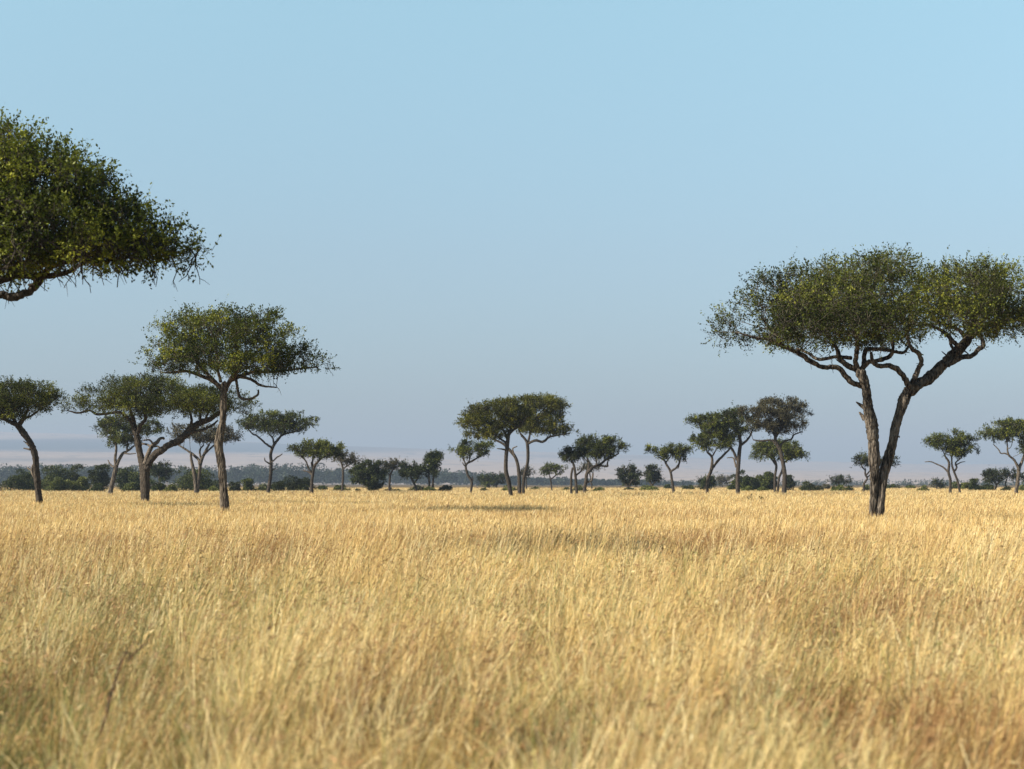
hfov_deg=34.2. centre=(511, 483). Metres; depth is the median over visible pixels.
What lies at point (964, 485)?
bush
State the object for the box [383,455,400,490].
savanna tree
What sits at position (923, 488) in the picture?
bush
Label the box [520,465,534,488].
savanna tree
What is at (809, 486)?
bush
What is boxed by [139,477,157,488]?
bush
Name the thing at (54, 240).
savanna tree
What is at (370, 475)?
bushy tree
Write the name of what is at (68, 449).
hills
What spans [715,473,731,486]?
savanna tree
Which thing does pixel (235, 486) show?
bush
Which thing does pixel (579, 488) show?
bush
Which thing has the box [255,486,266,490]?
bush
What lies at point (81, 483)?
bush
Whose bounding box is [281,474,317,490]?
bush
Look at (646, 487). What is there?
bush
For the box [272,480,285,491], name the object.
bush
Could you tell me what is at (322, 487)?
bush
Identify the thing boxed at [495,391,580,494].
savanna tree
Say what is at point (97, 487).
bush
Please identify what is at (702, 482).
bushy tree
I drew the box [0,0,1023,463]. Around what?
sky
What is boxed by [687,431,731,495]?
savanna tree
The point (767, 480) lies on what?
bush
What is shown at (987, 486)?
bush
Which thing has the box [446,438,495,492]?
savanna tree
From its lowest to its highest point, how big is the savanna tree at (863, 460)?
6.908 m
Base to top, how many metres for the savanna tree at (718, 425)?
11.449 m
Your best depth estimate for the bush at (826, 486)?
329.46 m
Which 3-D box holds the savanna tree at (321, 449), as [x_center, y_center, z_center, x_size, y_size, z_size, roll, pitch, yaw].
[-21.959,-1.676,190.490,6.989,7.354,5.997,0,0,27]
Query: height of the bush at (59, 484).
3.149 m
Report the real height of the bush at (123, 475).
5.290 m
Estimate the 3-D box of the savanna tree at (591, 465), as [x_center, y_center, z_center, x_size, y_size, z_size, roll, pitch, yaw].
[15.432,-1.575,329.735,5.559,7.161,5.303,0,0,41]
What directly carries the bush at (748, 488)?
on the ground at (474, 485)
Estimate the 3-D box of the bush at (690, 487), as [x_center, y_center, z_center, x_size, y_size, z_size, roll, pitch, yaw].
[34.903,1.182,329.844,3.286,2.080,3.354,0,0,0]
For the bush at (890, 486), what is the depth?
379.60 m
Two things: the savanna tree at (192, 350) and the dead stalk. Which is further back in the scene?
the savanna tree at (192, 350)
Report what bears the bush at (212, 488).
on the ground at (474, 485)
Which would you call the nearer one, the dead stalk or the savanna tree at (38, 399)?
the dead stalk
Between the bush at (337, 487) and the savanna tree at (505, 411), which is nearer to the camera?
the savanna tree at (505, 411)
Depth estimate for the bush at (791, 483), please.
279.61 m
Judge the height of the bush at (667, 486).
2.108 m
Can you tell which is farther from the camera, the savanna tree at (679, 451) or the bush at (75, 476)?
the bush at (75, 476)
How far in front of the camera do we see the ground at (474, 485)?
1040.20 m
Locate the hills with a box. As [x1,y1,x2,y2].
[0,432,1023,483]
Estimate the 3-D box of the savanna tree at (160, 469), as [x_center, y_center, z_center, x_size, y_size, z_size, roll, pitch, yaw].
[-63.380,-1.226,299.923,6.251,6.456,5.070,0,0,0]
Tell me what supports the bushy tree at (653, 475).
on the ground at (474, 485)
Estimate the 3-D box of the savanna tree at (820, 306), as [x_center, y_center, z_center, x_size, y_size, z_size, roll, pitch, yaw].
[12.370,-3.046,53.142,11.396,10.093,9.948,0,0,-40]
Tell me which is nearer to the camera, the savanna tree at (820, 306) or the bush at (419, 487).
the savanna tree at (820, 306)
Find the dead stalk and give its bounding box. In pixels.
[92,641,148,768]
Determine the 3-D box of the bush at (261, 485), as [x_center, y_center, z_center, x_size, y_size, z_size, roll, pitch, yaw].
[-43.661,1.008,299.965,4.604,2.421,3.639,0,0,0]
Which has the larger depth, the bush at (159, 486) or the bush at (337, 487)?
the bush at (337, 487)
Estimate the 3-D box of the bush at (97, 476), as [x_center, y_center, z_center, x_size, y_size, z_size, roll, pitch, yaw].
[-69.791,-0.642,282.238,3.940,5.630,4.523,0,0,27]
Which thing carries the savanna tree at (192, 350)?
on the ground at (474, 485)
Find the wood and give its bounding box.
[0,462,1023,485]
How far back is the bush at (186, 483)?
257.23 m
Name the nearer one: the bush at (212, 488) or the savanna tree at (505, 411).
the savanna tree at (505, 411)
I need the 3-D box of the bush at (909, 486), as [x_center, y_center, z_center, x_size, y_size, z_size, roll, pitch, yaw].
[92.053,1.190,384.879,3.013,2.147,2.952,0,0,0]
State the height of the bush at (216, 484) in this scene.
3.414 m
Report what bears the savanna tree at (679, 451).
on the ground at (474, 485)
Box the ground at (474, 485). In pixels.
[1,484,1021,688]
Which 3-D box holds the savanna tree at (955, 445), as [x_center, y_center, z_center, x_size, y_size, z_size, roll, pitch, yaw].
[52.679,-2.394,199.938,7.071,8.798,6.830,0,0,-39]
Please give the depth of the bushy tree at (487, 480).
399.31 m
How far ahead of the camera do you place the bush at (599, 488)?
261.67 m
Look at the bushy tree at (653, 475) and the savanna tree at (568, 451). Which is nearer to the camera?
the savanna tree at (568, 451)
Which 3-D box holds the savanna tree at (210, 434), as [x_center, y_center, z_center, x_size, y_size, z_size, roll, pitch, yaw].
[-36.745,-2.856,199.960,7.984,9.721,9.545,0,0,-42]
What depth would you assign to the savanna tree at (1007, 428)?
194.62 m
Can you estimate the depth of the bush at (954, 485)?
339.57 m
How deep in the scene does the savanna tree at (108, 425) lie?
189.63 m
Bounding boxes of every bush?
[0,469,34,490]
[39,465,72,488]
[43,477,72,491]
[67,464,90,487]
[69,476,90,491]
[87,463,110,489]
[87,482,105,491]
[114,466,139,489]
[120,476,139,492]
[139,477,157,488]
[150,477,165,491]
[162,484,179,491]
[171,466,217,490]
[208,485,218,492]
[210,479,227,488]
[227,481,240,492]
[240,477,256,491]
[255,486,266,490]
[258,483,272,489]
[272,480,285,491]
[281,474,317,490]
[317,485,327,490]
[334,485,351,490]
[408,485,423,491]
[423,486,437,491]
[437,485,452,491]
[500,485,517,490]
[572,484,587,491]
[592,487,604,490]
[639,484,658,489]
[663,484,671,488]
[681,485,694,489]
[726,481,734,489]
[730,469,744,489]
[740,485,754,490]
[741,474,762,489]
[757,486,769,490]
[759,471,777,489]
[787,475,795,490]
[799,481,823,491]
[822,484,830,488]
[830,484,844,490]
[843,485,854,491]
[886,484,896,488]
[904,484,915,488]
[916,485,929,490]
[952,481,961,488]
[961,482,969,488]
[968,478,980,490]
[980,479,994,490]
[1001,485,1011,490]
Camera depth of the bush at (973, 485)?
271.54 m
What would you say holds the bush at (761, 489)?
on the ground at (474, 485)
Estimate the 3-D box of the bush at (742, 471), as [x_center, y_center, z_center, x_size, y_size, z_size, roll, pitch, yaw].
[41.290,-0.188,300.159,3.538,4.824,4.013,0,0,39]
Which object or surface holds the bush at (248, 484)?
on the ground at (474, 485)
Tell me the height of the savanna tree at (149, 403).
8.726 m
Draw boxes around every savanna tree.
[0,103,221,306]
[0,374,69,504]
[56,370,260,501]
[90,414,169,494]
[129,297,340,509]
[149,459,177,482]
[166,420,246,493]
[235,408,320,493]
[286,437,348,493]
[333,450,363,491]
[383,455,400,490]
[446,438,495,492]
[453,394,535,495]
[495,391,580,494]
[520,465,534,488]
[538,461,567,490]
[557,444,591,495]
[572,431,629,492]
[576,458,606,488]
[643,442,698,492]
[682,400,759,492]
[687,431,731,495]
[697,241,1023,516]
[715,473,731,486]
[737,394,812,493]
[748,436,809,492]
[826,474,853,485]
[851,447,900,491]
[920,427,981,492]
[929,477,947,488]
[974,415,1023,493]
[980,466,1023,489]
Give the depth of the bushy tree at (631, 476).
299.33 m
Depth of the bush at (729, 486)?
299.61 m
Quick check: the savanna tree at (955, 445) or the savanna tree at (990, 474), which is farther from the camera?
the savanna tree at (990, 474)
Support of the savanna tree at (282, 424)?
on the ground at (474, 485)
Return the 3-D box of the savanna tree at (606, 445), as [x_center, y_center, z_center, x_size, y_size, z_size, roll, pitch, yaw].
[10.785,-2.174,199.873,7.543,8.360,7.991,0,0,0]
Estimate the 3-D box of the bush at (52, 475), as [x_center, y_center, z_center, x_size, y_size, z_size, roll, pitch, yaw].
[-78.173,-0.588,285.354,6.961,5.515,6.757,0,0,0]
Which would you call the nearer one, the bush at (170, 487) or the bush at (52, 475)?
the bush at (170, 487)
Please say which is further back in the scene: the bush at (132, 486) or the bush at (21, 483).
the bush at (21, 483)
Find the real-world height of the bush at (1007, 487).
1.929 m
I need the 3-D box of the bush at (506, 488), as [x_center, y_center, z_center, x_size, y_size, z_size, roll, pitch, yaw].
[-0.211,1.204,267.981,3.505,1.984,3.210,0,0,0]
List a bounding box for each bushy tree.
[347,458,389,490]
[398,459,430,490]
[421,448,443,487]
[475,471,511,487]
[614,460,644,486]
[640,463,663,485]
[693,473,716,490]
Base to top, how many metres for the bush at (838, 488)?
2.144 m
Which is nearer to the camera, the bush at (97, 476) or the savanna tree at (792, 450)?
the savanna tree at (792, 450)
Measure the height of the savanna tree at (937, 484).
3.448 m
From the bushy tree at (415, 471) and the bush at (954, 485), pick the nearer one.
the bushy tree at (415, 471)
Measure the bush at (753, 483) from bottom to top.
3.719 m
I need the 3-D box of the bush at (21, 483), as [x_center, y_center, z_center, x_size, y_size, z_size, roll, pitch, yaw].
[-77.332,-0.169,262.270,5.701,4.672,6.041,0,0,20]
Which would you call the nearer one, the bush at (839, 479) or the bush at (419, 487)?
the bush at (419, 487)
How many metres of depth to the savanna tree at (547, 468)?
269.63 m
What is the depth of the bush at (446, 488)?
253.69 m
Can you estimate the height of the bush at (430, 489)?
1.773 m
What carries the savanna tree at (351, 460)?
on the ground at (474, 485)
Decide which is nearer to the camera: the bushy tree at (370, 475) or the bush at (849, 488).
the bushy tree at (370, 475)
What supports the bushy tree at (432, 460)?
on the ground at (474, 485)
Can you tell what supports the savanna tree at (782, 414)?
on the ground at (474, 485)

